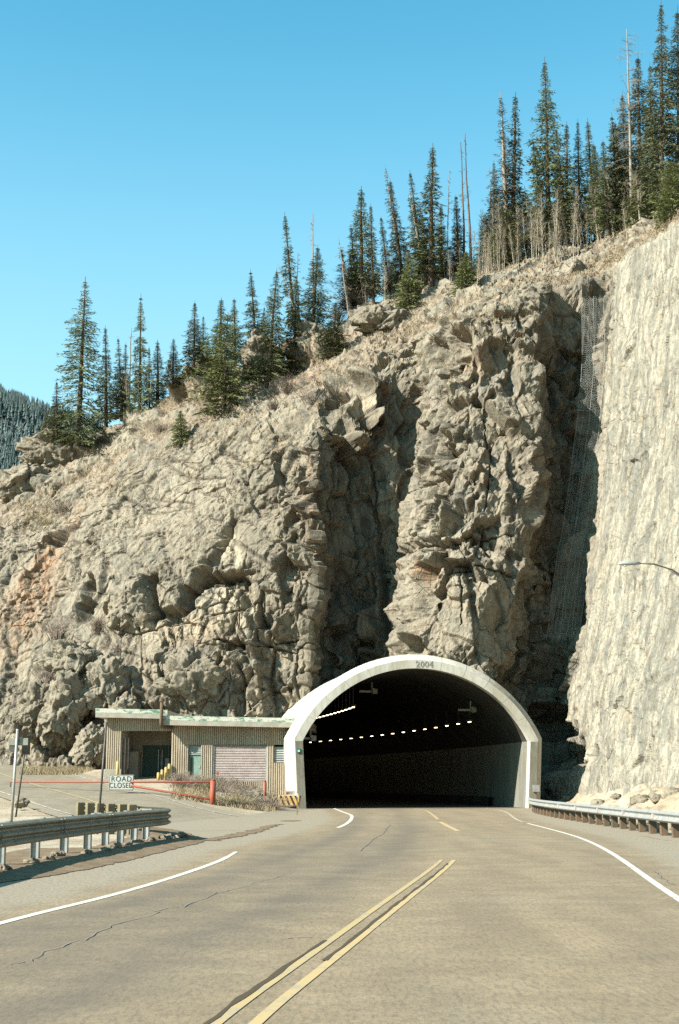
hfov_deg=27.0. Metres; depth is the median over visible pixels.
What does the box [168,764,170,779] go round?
bollard
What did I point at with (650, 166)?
spruce tree
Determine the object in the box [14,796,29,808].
stone
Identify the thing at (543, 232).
bare aspen
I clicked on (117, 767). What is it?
bollard
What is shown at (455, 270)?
boulder
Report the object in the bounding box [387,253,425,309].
spruce tree
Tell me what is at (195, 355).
spruce tree
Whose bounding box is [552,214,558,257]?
bare aspen
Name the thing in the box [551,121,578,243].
spruce tree
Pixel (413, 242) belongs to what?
spruce tree
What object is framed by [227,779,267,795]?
bare shrub
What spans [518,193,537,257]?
pine tree
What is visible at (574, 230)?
bare aspen
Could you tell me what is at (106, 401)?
spruce tree
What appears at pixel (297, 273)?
dead snag
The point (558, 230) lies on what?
bare aspen
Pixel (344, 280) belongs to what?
dead snag
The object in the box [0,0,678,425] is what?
sky
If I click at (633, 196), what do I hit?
pine tree
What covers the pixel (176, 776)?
bare shrub
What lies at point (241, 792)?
bare shrub
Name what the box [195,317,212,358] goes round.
spruce tree
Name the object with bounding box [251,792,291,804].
bare shrub
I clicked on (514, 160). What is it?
spruce tree
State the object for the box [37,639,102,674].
boulder
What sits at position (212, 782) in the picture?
road gate
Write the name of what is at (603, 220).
spruce tree
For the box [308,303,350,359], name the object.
spruce tree
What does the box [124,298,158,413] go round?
spruce tree
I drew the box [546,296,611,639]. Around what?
rockfall net
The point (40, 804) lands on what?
edge line
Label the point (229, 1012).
yellow line
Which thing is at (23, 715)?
boulder
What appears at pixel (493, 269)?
bare shrub
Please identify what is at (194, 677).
boulder
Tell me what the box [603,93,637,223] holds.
spruce tree
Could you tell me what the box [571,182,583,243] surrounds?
bare aspen
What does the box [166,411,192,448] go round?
spruce tree
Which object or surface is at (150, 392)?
bare aspen
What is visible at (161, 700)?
flue pipe
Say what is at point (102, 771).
marker post
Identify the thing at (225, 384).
pine tree
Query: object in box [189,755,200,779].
door
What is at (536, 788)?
junction box
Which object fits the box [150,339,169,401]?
spruce tree
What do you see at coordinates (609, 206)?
bare aspen
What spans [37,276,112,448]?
spruce tree
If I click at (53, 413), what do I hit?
spruce tree
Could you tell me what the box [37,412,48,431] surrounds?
spruce tree
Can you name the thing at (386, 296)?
spruce tree
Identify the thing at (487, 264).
bare aspen
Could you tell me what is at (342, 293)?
bare shrub
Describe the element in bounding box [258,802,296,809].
bare shrub
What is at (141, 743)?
service building
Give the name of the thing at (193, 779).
bare shrub
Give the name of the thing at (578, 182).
spruce tree
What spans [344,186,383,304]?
spruce tree
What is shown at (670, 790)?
stone
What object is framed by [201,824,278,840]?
dirt trail
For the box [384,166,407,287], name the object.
dying spruce
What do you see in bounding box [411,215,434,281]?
dying spruce
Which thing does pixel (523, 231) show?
bare aspen
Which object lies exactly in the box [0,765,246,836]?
side road
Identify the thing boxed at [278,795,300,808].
striped barrier
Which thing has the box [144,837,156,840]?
stone
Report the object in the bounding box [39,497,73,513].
bare shrub
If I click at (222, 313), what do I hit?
spruce tree
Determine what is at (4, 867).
stone
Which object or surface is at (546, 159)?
spruce tree
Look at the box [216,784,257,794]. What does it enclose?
bare shrub
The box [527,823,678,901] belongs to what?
edge line
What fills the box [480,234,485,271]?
bare aspen
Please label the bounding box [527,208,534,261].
bare aspen
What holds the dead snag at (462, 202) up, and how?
on the cliff
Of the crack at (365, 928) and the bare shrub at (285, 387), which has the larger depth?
the bare shrub at (285, 387)
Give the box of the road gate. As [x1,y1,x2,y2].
[10,772,218,804]
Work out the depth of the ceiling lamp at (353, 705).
83.93 m
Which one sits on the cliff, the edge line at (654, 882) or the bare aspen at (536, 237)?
the bare aspen at (536, 237)
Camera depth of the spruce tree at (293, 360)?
110.25 m
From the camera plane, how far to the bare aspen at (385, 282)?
114.73 m
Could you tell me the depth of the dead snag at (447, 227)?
114.16 m
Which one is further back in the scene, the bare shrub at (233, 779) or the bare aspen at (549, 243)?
the bare aspen at (549, 243)
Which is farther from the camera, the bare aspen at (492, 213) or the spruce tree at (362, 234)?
the spruce tree at (362, 234)
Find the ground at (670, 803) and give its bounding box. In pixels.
[0,767,678,852]
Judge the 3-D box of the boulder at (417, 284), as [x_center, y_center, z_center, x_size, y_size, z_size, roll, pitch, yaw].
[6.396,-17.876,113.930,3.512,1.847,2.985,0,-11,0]
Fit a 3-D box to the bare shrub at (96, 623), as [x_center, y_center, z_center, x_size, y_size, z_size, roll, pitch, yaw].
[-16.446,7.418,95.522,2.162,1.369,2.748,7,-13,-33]
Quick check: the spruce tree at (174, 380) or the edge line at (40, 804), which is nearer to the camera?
the edge line at (40, 804)
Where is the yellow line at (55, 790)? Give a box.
[0,773,97,802]
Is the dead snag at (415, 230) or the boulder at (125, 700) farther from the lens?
the dead snag at (415, 230)
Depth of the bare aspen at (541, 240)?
105.70 m
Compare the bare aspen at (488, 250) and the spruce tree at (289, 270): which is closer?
the bare aspen at (488, 250)
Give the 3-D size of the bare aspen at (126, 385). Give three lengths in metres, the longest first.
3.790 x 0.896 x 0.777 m
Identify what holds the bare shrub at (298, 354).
on the cliff
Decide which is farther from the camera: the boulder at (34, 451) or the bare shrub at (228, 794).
the boulder at (34, 451)
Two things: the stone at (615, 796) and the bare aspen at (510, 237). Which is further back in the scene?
the bare aspen at (510, 237)
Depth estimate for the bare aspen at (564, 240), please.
108.10 m
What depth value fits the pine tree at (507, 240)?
111.92 m
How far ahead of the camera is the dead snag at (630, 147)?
106.75 m
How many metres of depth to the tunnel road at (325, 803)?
89.72 m
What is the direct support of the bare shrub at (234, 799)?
on the ground at (670, 803)
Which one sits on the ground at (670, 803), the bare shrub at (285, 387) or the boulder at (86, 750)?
the boulder at (86, 750)
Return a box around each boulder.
[0,463,49,501]
[8,681,49,744]
[15,437,81,466]
[35,670,89,747]
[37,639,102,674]
[68,722,106,766]
[81,651,131,718]
[104,691,140,738]
[107,579,154,630]
[151,644,224,709]
[180,356,212,395]
[239,329,284,379]
[294,320,330,360]
[349,304,414,332]
[400,279,424,297]
[437,266,469,276]
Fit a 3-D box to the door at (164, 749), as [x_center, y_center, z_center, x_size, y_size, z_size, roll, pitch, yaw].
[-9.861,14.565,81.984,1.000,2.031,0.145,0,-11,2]
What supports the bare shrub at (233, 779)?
on the ground at (670, 803)
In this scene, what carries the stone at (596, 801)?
on the ground at (670, 803)
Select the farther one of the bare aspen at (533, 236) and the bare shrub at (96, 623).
the bare aspen at (533, 236)
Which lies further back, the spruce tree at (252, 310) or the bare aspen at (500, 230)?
the spruce tree at (252, 310)
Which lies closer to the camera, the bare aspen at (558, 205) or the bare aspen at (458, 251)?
the bare aspen at (558, 205)
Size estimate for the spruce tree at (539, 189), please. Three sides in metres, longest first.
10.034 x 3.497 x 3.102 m
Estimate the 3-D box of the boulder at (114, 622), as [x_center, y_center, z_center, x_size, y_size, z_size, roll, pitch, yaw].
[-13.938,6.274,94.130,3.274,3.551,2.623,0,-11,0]
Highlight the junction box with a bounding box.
[533,785,539,791]
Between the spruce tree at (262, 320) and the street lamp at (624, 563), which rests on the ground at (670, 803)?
the street lamp at (624, 563)
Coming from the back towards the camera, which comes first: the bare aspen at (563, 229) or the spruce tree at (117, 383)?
the spruce tree at (117, 383)
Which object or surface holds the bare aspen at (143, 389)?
on the cliff
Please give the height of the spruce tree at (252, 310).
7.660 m
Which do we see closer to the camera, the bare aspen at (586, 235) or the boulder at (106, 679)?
the boulder at (106, 679)
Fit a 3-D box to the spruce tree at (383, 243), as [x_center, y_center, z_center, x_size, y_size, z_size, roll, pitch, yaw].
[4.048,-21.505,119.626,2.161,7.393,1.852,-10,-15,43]
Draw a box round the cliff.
[0,209,678,799]
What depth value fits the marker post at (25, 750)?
55.08 m
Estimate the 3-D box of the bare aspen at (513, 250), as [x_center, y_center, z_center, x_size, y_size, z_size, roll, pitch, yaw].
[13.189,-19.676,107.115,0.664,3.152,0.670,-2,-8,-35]
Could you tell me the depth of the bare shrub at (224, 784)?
75.85 m
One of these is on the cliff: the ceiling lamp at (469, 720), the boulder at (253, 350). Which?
the boulder at (253, 350)
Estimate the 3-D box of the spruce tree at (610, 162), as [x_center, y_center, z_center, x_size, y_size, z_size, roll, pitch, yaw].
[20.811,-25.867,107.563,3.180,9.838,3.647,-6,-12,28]
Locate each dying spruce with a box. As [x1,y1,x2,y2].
[107,360,125,421]
[329,248,370,313]
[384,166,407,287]
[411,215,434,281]
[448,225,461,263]
[482,92,525,258]
[587,122,640,230]
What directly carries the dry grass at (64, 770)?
on the ground at (670, 803)
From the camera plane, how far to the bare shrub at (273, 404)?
103.97 m
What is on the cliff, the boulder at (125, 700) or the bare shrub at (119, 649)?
the bare shrub at (119, 649)
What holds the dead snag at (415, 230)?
on the cliff
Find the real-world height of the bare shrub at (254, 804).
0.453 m
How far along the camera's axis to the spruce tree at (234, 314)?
115.52 m
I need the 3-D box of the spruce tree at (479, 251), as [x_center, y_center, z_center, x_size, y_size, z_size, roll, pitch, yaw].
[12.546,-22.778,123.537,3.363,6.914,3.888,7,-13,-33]
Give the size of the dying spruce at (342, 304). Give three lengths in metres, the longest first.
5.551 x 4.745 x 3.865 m
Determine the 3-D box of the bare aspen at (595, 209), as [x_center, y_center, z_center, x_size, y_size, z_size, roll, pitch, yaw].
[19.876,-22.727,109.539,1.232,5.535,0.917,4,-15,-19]
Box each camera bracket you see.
[303,728,315,740]
[359,682,377,693]
[458,701,475,712]
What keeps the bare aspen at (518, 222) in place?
on the cliff
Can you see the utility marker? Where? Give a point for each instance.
(264, 793)
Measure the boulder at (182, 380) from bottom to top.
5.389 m
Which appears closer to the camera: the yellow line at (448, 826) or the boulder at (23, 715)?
the yellow line at (448, 826)
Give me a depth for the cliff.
92.86 m
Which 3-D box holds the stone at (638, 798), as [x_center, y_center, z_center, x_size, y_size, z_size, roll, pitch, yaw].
[12.945,12.490,60.815,1.119,0.728,0.837,-8,-13,35]
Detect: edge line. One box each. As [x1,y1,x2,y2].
[0,791,70,813]
[0,852,236,924]
[38,766,235,815]
[333,808,353,827]
[488,808,522,821]
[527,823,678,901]
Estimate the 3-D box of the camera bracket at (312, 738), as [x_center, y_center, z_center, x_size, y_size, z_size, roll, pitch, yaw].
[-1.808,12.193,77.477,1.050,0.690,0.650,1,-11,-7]
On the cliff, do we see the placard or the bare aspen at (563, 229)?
the bare aspen at (563, 229)
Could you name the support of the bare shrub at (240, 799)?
on the ground at (670, 803)
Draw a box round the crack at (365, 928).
[322,863,447,959]
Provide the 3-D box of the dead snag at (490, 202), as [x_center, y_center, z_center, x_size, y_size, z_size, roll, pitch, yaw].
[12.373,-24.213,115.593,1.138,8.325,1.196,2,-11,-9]
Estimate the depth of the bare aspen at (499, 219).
111.94 m
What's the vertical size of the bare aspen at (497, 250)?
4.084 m
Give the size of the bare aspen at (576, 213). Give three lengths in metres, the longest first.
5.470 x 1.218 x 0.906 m
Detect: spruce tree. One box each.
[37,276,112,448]
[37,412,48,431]
[41,381,67,445]
[91,326,118,429]
[106,339,133,422]
[118,345,132,411]
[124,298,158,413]
[145,349,154,407]
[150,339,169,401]
[155,338,184,390]
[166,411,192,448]
[175,303,209,377]
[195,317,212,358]
[200,298,235,383]
[228,300,244,363]
[236,269,264,349]
[243,271,291,387]
[254,306,266,336]
[279,212,308,330]
[280,277,306,375]
[296,248,334,327]
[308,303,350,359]
[342,257,366,309]
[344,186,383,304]
[344,228,361,305]
[361,207,390,303]
[378,218,397,298]
[382,261,396,300]
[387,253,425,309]
[388,181,411,286]
[404,146,451,286]
[405,173,439,280]
[434,206,453,277]
[448,197,474,271]
[449,252,483,296]
[472,215,490,266]
[473,163,500,267]
[485,92,529,245]
[519,56,582,248]
[527,137,553,256]
[545,130,588,245]
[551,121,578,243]
[569,123,593,243]
[579,118,604,239]
[581,143,611,238]
[593,142,625,235]
[594,112,629,234]
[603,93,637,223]
[612,58,664,220]
[626,66,667,230]
[629,5,678,221]
[645,5,678,206]
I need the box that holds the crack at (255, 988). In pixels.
[203,940,325,1023]
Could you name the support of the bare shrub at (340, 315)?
on the cliff
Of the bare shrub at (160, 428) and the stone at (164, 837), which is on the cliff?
the bare shrub at (160, 428)
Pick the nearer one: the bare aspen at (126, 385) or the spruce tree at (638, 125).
the spruce tree at (638, 125)
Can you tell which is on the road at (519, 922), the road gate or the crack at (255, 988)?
the crack at (255, 988)
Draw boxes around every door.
[142,746,159,776]
[160,746,171,775]
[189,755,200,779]
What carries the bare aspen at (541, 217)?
on the cliff
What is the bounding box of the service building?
[95,708,315,797]
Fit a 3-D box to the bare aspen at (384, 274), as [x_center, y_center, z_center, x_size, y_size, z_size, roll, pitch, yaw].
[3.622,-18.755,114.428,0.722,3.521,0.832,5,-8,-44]
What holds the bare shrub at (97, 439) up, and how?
on the cliff
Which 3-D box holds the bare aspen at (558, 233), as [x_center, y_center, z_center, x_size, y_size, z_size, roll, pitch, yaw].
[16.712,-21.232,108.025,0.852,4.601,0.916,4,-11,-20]
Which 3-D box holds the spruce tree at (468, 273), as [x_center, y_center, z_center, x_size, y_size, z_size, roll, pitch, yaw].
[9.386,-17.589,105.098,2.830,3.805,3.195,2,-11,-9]
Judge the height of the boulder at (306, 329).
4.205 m
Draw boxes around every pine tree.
[185,313,259,415]
[479,209,541,266]
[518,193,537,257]
[610,169,658,237]
[647,160,678,228]
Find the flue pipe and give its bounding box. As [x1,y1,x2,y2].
[159,698,172,728]
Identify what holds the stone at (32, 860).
on the dirt verge
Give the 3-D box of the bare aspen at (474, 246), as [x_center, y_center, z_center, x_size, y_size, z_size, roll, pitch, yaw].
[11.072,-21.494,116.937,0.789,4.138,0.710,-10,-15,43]
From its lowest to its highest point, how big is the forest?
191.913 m
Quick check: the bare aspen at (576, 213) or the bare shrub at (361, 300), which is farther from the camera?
the bare shrub at (361, 300)
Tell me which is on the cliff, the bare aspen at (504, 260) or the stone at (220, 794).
the bare aspen at (504, 260)
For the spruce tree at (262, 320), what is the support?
on the cliff
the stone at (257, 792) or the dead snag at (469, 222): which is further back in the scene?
the dead snag at (469, 222)
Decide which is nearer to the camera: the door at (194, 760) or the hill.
the door at (194, 760)
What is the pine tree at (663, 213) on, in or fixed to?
on the cliff
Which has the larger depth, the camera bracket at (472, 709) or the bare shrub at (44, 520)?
the bare shrub at (44, 520)
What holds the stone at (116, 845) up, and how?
on the dirt verge
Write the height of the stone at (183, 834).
0.223 m
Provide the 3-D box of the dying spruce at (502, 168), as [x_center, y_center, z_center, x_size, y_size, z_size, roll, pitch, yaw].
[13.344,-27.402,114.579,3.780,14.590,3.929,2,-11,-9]
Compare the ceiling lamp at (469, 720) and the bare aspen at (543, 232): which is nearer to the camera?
the ceiling lamp at (469, 720)
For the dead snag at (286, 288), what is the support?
on the cliff
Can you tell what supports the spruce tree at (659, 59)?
on the cliff
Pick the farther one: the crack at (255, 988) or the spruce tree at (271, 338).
the spruce tree at (271, 338)
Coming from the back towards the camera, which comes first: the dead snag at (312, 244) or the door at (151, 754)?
the dead snag at (312, 244)
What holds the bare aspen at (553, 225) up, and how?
on the cliff
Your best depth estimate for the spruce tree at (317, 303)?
113.34 m
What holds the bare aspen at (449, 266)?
on the cliff
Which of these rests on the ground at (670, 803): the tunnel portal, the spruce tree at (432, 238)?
the tunnel portal
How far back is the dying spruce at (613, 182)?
107.19 m
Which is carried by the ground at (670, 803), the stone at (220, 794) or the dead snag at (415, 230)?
the stone at (220, 794)
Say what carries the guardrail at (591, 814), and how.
on the ground at (670, 803)
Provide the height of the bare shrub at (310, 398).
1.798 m
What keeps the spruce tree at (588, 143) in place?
on the cliff
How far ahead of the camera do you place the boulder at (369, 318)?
107.88 m
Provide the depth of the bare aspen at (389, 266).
118.54 m
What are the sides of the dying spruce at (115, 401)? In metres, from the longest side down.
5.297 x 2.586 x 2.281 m
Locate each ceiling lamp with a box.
[343,690,347,709]
[350,685,355,707]
[466,706,472,721]
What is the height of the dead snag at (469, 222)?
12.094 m
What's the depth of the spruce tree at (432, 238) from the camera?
112.67 m
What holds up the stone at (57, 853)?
on the dirt verge
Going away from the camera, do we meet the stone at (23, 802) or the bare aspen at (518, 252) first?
the stone at (23, 802)
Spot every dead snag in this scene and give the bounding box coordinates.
[124,328,134,411]
[277,263,299,322]
[294,254,301,306]
[310,219,317,304]
[337,241,354,314]
[354,211,359,279]
[410,195,425,282]
[444,168,455,276]
[459,142,467,252]
[463,137,472,266]
[485,172,491,256]
[493,134,516,226]
[602,29,648,222]
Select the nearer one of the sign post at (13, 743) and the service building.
the sign post at (13, 743)
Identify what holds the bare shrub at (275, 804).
on the ground at (670, 803)
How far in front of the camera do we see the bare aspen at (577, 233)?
107.97 m
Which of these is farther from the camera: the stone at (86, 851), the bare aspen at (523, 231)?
the bare aspen at (523, 231)
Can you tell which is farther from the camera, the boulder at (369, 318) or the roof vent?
the boulder at (369, 318)
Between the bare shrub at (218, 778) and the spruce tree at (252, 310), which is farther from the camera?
the spruce tree at (252, 310)
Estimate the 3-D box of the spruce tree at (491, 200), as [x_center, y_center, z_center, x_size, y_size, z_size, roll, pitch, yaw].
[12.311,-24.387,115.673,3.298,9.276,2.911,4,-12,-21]
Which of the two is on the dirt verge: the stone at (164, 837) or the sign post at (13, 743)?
the stone at (164, 837)
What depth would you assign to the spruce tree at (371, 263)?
115.30 m
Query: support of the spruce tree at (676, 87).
on the cliff
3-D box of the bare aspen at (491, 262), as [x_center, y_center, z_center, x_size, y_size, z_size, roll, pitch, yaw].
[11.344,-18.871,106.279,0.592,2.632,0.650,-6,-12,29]
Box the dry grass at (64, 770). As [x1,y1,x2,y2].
[0,208,678,811]
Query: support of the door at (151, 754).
in the service building
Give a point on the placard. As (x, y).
(289, 792)
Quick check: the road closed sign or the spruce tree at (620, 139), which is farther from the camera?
the spruce tree at (620, 139)
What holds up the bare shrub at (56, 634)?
on the cliff
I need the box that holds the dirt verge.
[0,827,204,881]
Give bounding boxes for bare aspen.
[123,369,129,398]
[140,373,145,409]
[147,379,152,406]
[382,260,389,288]
[383,266,387,299]
[385,249,394,293]
[447,250,452,287]
[456,239,461,269]
[472,231,476,265]
[476,209,484,266]
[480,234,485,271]
[481,226,488,266]
[485,234,491,274]
[485,248,489,281]
[488,209,497,263]
[488,246,492,275]
[493,199,506,263]
[493,225,500,274]
[495,218,503,267]
[501,231,506,269]
[507,224,514,262]
[509,233,517,267]
[513,208,523,259]
[514,222,522,266]
[515,237,521,269]
[519,209,527,254]
[524,195,531,251]
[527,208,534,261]
[532,204,539,257]
[532,209,539,258]
[532,219,537,256]
[535,208,546,269]
[536,192,547,256]
[540,208,546,250]
[547,229,552,262]
[548,186,564,262]
[549,207,557,254]
[552,201,561,260]
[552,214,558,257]
[555,207,561,262]
[560,207,569,257]
[562,232,566,259]
[570,200,578,258]
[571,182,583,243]
[573,187,580,247]
[573,209,580,255]
[581,201,587,242]
[583,209,588,247]
[589,185,600,245]
[606,176,615,237]
[619,200,627,238]
[620,181,626,227]
[631,169,640,219]
[638,180,642,218]
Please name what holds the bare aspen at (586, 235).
on the cliff
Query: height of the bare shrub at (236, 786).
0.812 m
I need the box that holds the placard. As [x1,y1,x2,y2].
[285,791,294,794]
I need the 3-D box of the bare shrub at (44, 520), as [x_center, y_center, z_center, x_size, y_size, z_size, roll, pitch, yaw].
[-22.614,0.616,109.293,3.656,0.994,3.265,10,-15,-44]
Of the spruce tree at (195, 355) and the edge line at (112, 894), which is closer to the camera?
the edge line at (112, 894)
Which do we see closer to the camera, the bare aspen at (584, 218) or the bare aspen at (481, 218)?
the bare aspen at (584, 218)
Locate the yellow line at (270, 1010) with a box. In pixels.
[248,860,455,1023]
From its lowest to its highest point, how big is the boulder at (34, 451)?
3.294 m
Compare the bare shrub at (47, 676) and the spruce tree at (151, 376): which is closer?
the bare shrub at (47, 676)
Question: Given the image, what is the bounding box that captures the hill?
[1,410,60,461]
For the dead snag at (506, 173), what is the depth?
114.79 m
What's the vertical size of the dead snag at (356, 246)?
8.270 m
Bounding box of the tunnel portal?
[280,654,541,808]
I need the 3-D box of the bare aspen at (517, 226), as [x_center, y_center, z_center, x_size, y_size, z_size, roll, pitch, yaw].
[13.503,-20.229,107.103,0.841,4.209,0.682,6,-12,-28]
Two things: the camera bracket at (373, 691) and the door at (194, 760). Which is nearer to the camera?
the door at (194, 760)
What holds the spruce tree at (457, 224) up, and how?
on the cliff
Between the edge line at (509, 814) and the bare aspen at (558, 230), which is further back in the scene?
the bare aspen at (558, 230)
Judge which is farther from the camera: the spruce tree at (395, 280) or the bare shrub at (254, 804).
the spruce tree at (395, 280)
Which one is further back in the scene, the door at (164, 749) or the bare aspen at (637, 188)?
the bare aspen at (637, 188)
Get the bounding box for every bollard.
[116,761,118,774]
[164,767,167,778]
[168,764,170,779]
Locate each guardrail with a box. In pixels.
[0,802,170,863]
[527,797,678,837]
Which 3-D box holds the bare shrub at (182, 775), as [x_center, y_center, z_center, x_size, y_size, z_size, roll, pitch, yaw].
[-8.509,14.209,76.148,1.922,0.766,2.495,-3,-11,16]
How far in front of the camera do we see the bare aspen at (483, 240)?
112.88 m
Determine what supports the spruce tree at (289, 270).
on the cliff
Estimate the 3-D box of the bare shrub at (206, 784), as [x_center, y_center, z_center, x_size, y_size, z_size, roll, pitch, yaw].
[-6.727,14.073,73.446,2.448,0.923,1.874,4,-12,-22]
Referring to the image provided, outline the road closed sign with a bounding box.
[109,775,133,789]
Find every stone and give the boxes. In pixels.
[0,863,12,869]
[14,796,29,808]
[23,857,40,862]
[42,856,55,859]
[50,850,65,855]
[81,849,92,853]
[99,847,111,850]
[107,842,121,847]
[131,839,143,842]
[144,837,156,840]
[158,835,172,838]
[175,831,188,837]
[216,792,226,798]
[245,789,267,798]
[561,795,573,801]
[590,798,604,804]
[610,793,621,799]
[628,794,649,807]
[649,793,660,803]
[661,786,678,798]
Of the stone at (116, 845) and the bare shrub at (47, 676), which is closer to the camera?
the stone at (116, 845)
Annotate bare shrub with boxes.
[26,662,54,682]
[30,514,58,525]
[35,616,73,640]
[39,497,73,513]
[82,615,105,630]
[93,435,108,442]
[106,637,127,654]
[147,419,170,433]
[157,777,208,788]
[160,772,192,786]
[170,769,193,779]
[176,773,204,786]
[196,776,229,790]
[199,775,238,786]
[199,784,233,792]
[202,772,242,783]
[202,791,253,800]
[208,794,262,805]
[216,781,250,790]
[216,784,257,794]
[217,794,266,804]
[225,786,260,799]
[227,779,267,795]
[228,777,251,789]
[239,800,281,807]
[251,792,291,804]
[255,801,304,809]
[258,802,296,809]
[262,397,283,409]
[266,370,312,394]
[288,386,331,404]
[290,345,306,358]
[321,302,347,321]
[326,282,380,307]
[344,279,387,302]
[472,257,509,272]
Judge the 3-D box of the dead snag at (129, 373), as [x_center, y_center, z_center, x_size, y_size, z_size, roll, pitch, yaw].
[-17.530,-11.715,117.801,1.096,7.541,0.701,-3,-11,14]
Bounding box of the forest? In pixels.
[0,384,111,469]
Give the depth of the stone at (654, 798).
59.62 m
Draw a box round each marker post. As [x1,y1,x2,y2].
[15,735,30,816]
[97,722,107,833]
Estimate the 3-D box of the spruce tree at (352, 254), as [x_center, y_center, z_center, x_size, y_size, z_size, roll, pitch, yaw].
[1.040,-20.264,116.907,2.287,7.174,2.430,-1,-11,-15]
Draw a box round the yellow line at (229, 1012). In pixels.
[209,860,442,1023]
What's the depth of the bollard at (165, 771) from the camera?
78.60 m
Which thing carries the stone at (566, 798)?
on the ground at (670, 803)
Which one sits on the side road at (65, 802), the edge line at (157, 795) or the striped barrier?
the edge line at (157, 795)
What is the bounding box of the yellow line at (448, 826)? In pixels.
[439,822,459,830]
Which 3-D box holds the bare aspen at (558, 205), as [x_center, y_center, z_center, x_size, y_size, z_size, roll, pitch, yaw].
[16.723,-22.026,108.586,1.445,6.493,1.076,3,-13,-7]
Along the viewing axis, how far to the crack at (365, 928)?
14.48 m
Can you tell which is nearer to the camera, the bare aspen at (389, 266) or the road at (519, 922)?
the road at (519, 922)
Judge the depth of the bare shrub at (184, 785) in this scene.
72.65 m
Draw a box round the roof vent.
[266,712,273,716]
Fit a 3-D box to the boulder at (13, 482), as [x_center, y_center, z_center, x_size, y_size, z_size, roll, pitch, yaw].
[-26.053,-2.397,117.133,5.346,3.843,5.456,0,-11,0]
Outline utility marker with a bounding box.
[263,780,265,796]
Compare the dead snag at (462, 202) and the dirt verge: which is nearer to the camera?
the dirt verge
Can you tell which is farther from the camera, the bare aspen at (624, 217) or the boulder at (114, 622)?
the bare aspen at (624, 217)
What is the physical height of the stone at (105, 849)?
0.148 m
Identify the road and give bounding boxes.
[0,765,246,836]
[0,807,678,1023]
[306,797,518,808]
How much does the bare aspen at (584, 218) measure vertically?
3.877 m
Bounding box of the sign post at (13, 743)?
[8,729,27,820]
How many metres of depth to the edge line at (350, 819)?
53.66 m
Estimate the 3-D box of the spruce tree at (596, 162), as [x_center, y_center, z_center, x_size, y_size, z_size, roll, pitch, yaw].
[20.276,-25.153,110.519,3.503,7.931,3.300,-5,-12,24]
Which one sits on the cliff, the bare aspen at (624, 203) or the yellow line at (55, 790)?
the bare aspen at (624, 203)
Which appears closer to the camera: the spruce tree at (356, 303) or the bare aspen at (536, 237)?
the bare aspen at (536, 237)
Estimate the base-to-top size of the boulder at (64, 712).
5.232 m
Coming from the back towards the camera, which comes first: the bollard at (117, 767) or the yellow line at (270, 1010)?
the bollard at (117, 767)
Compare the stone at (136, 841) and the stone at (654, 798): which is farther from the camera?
the stone at (654, 798)
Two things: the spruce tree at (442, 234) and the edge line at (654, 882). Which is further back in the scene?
the spruce tree at (442, 234)
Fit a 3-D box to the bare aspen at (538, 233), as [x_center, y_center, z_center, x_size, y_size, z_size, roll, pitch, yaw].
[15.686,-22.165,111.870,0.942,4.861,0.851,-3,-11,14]
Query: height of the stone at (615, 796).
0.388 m
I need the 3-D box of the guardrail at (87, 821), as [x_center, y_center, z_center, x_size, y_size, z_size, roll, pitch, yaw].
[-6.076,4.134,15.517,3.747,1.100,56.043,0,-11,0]
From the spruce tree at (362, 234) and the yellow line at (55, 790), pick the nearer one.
the yellow line at (55, 790)
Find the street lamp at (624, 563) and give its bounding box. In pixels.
[618,561,678,575]
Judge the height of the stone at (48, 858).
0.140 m
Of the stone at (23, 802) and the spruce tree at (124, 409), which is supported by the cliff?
the spruce tree at (124, 409)
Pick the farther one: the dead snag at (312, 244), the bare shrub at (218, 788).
the dead snag at (312, 244)
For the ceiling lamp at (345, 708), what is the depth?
86.91 m
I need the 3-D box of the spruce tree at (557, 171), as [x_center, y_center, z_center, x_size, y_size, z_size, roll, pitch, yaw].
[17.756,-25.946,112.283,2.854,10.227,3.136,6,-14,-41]
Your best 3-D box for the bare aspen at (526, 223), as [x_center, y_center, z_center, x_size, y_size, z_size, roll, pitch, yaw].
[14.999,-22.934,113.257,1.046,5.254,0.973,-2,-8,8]

